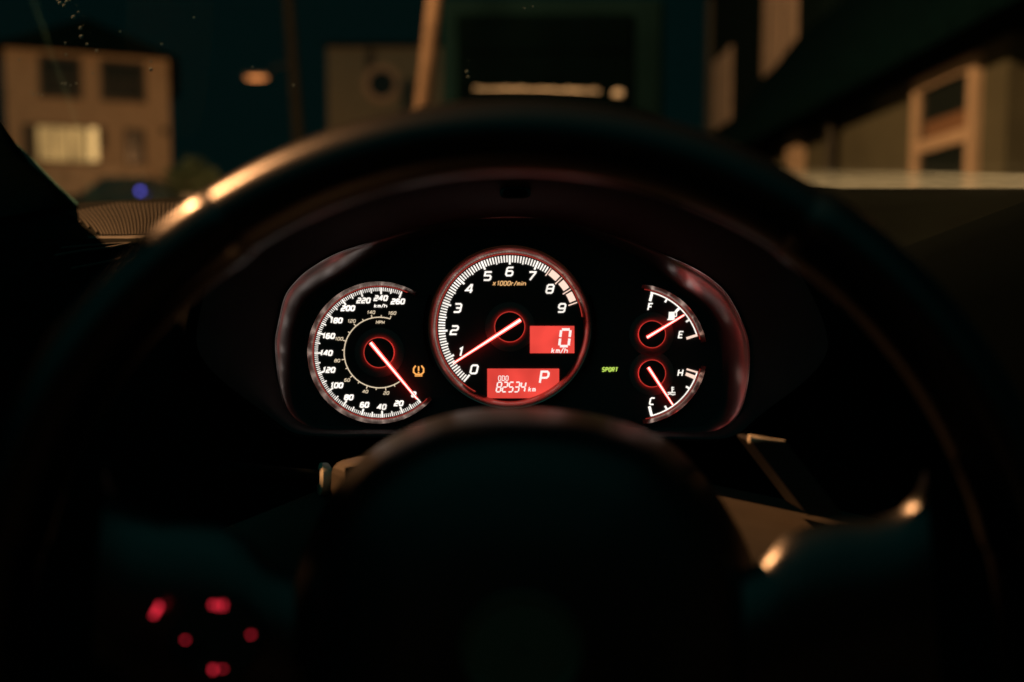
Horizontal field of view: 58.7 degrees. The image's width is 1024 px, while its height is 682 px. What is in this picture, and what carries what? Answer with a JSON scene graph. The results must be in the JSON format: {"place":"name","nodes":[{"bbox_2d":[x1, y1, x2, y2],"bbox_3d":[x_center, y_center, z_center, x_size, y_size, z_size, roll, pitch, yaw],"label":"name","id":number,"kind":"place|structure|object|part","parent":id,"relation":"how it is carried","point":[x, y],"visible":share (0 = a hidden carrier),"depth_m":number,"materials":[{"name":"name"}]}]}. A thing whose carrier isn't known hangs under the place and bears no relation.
{"place":"outdoors","nodes":[
{"label":"outdoors","id":0,"kind":"place"},
{"bbox_2d":[0,0,707,194],"label":"sky","id":1,"kind":"structure","parent":0,"point":[231,121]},
{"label":"ground","id":2,"kind":"structure","parent":0,"visible":0},
{"bbox_2d":[0,18,178,184],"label":"house","id":3,"kind":"structure","parent":2,"relation":"on","point":[113,110],"depth_m":34.33,"materials":[{"name":"beige paint"}]},
{"bbox_2d":[38,54,82,99],"bbox_3d":[-16.863,-9.859,33.991,1.471,1.566,0.080,-2,5,-20],"label":"window","id":4,"kind":"structure","parent":3,"relation":"in","point":[53,70],"depth_m":34.00,"materials":[{"name":"black glass"}]},
{"bbox_2d":[34,123,89,163],"bbox_3d":[-16.889,-7.401,34.175,1.832,1.409,0.080,-2,5,-20],"label":"window","id":5,"kind":"structure","parent":3,"relation":"in","point":[54,143],"depth_m":34.18,"materials":[{"name":"beige glass"}]},
{"bbox_2d":[87,126,99,162],"bbox_3d":[-15.883,-7.465,34.537,0.414,1.345,0.080,-2,5,-20],"label":"window","id":6,"kind":"structure","parent":3,"relation":"in","point":[94,147],"depth_m":34.55,"materials":[{"name":"yellow glass"}]},
{"bbox_2d":[99,58,146,102],"bbox_3d":[-14.836,-9.916,34.727,1.616,1.566,0.080,-2,5,-20],"label":"window","id":7,"kind":"structure","parent":3,"relation":"in","point":[123,80],"depth_m":34.73,"materials":[{"name":"black"}]},
{"bbox_2d":[124,128,145,164],"bbox_3d":[-14.503,-7.481,35.040,0.737,1.357,0.080,-2,5,-20],"label":"window","id":8,"kind":"structure","parent":3,"relation":"in","point":[135,145],"depth_m":35.05,"materials":[{"name":"black"}]},
{"bbox_2d":[41,167,154,194],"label":"garden wall","id":9,"kind":"structure","parent":2,"relation":"on","point":[72,180],"depth_m":32.83,"materials":[{"name":"concrete"}]},
{"bbox_2d":[70,176,191,201],"bbox_3d":[-11.639,-4.126,27.677,4.500,1.654,1.870,0,5,0],"label":"parked car","id":10,"kind":"object","parent":2,"relation":"on","point":[122,188],"visible":0.28,"depth_m":26.98,"materials":[{"name":"black paint"}]},
{"bbox_3d":[-11.514,-4.620,26.996,2.150,0.379,0.070,0,4,0],"label":"side window","id":11,"kind":"part","parent":10,"relation":"part of","materials":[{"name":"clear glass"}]},
{"bbox_2d":[159,156,223,194],"bbox_3d":[-10.759,-4.980,30.685,2.232,2.519,1.985,0,5,0],"label":"shrub","id":12,"kind":"object","parent":2,"relation":"on","point":[183,184],"visible":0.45,"depth_m":30.25,"materials":[{"name":"green plant"}]},
{"bbox_2d":[243,0,304,143],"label":"street lamp","id":13,"kind":"object","parent":2,"relation":"on","point":[292,64],"visible":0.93,"depth_m":23.44,"materials":[{"name":"grey metal"}]},
{"bbox_2d":[323,42,441,130],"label":"house","id":14,"kind":"structure","parent":2,"relation":"on","point":[366,80],"depth_m":43.14,"materials":[{"name":"grey"}]},
{"bbox_2d":[362,64,400,103],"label":"window","id":15,"kind":"structure","parent":14,"relation":"in","point":[381,84],"depth_m":43.14,"materials":[{"name":"beige"}]},
{"bbox_2d":[414,0,441,107],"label":"pole","id":16,"kind":"object","parent":2,"relation":"on","point":[428,55],"visible":0.2,"depth_m":6.22,"materials":[{"name":"grey metal"}]},
{"bbox_2d":[705,0,841,136],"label":"house","id":17,"kind":"structure","parent":2,"relation":"on","point":[749,43],"depth_m":22.80,"materials":[{"name":"green"}]},
{"bbox_2d":[720,0,1023,187],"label":"house","id":18,"kind":"structure","parent":2,"relation":"on","point":[893,90],"depth_m":9.19,"materials":[{"name":"beige"}]},
{"bbox_2d":[909,52,983,187],"bbox_3d":[3.954,-1.468,8.405,0.087,2.069,1.230,0,4,0],"label":"window","id":19,"kind":"structure","parent":18,"relation":"in","point":[946,105],"depth_m":8.26,"materials":[{"name":"glass"}]},
{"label":"road","id":20,"kind":"structure","parent":0,"visible":0},
{"bbox_2d":[0,0,1023,216],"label":"car shell","id":21,"kind":"object","parent":20,"relation":"on","point":[28,183],"visible":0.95,"depth_m":0.70,"materials":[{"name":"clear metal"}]},
{"bbox_2d":[0,174,1023,681],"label":"dashboard","id":22,"kind":"object","parent":21,"relation":"attached to","point":[830,422],"visible":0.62,"depth_m":0.58,"materials":[{"name":"plastic"}]},
{"bbox_2d":[216,462,331,494],"bbox_3d":[-0.122,0.073,0.486,0.069,0.024,0.018,-2,5,-26],"label":"indicator stalk","id":23,"kind":"object","parent":22,"relation":"attached to","point":[320,477],"visible":0.84,"depth_m":0.48,"materials":[{"name":"plastic"}]},
{"bbox_2d":[331,456,363,491],"bbox_3d":[0.001,0.108,0.490,0.218,0.108,0.100,0,0,0],"label":"column cover","id":24,"kind":"object","parent":22,"relation":"attached to","point":[341,469],"depth_m":0.45,"materials":[{"name":"plastic"}]},
{"bbox_2d":[0,99,1023,681],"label":"steering wheel","id":25,"kind":"object","parent":22,"relation":"attached to","point":[516,545],"visible":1,"depth_m":0.28,"materials":[{"name":"black leather"}]},
{"bbox_2d":[275,217,749,431],"bbox_3d":[0.000,-0.010,0.556,0.284,0.134,0.028,0,0,0],"label":"instrument cluster","id":26,"kind":"object","parent":22,"relation":"attached to","point":[404,331],"visible":0.98,"depth_m":0.57,"materials":[{"name":"plastic"}]},
{"bbox_2d":[442,0,663,117],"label":"box truck","id":27,"kind":"object","parent":20,"relation":"on","point":[608,53],"visible":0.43,"depth_m":7.32,"materials":[{"name":"paint"}]},
{"bbox_3d":[0.263,-1.708,7.364,1.409,1.825,0.041,0,4,0],"label":"rear door","id":28,"kind":"part","parent":27,"relation":"part of","materials":[{"name":"black metal"}]}
]}

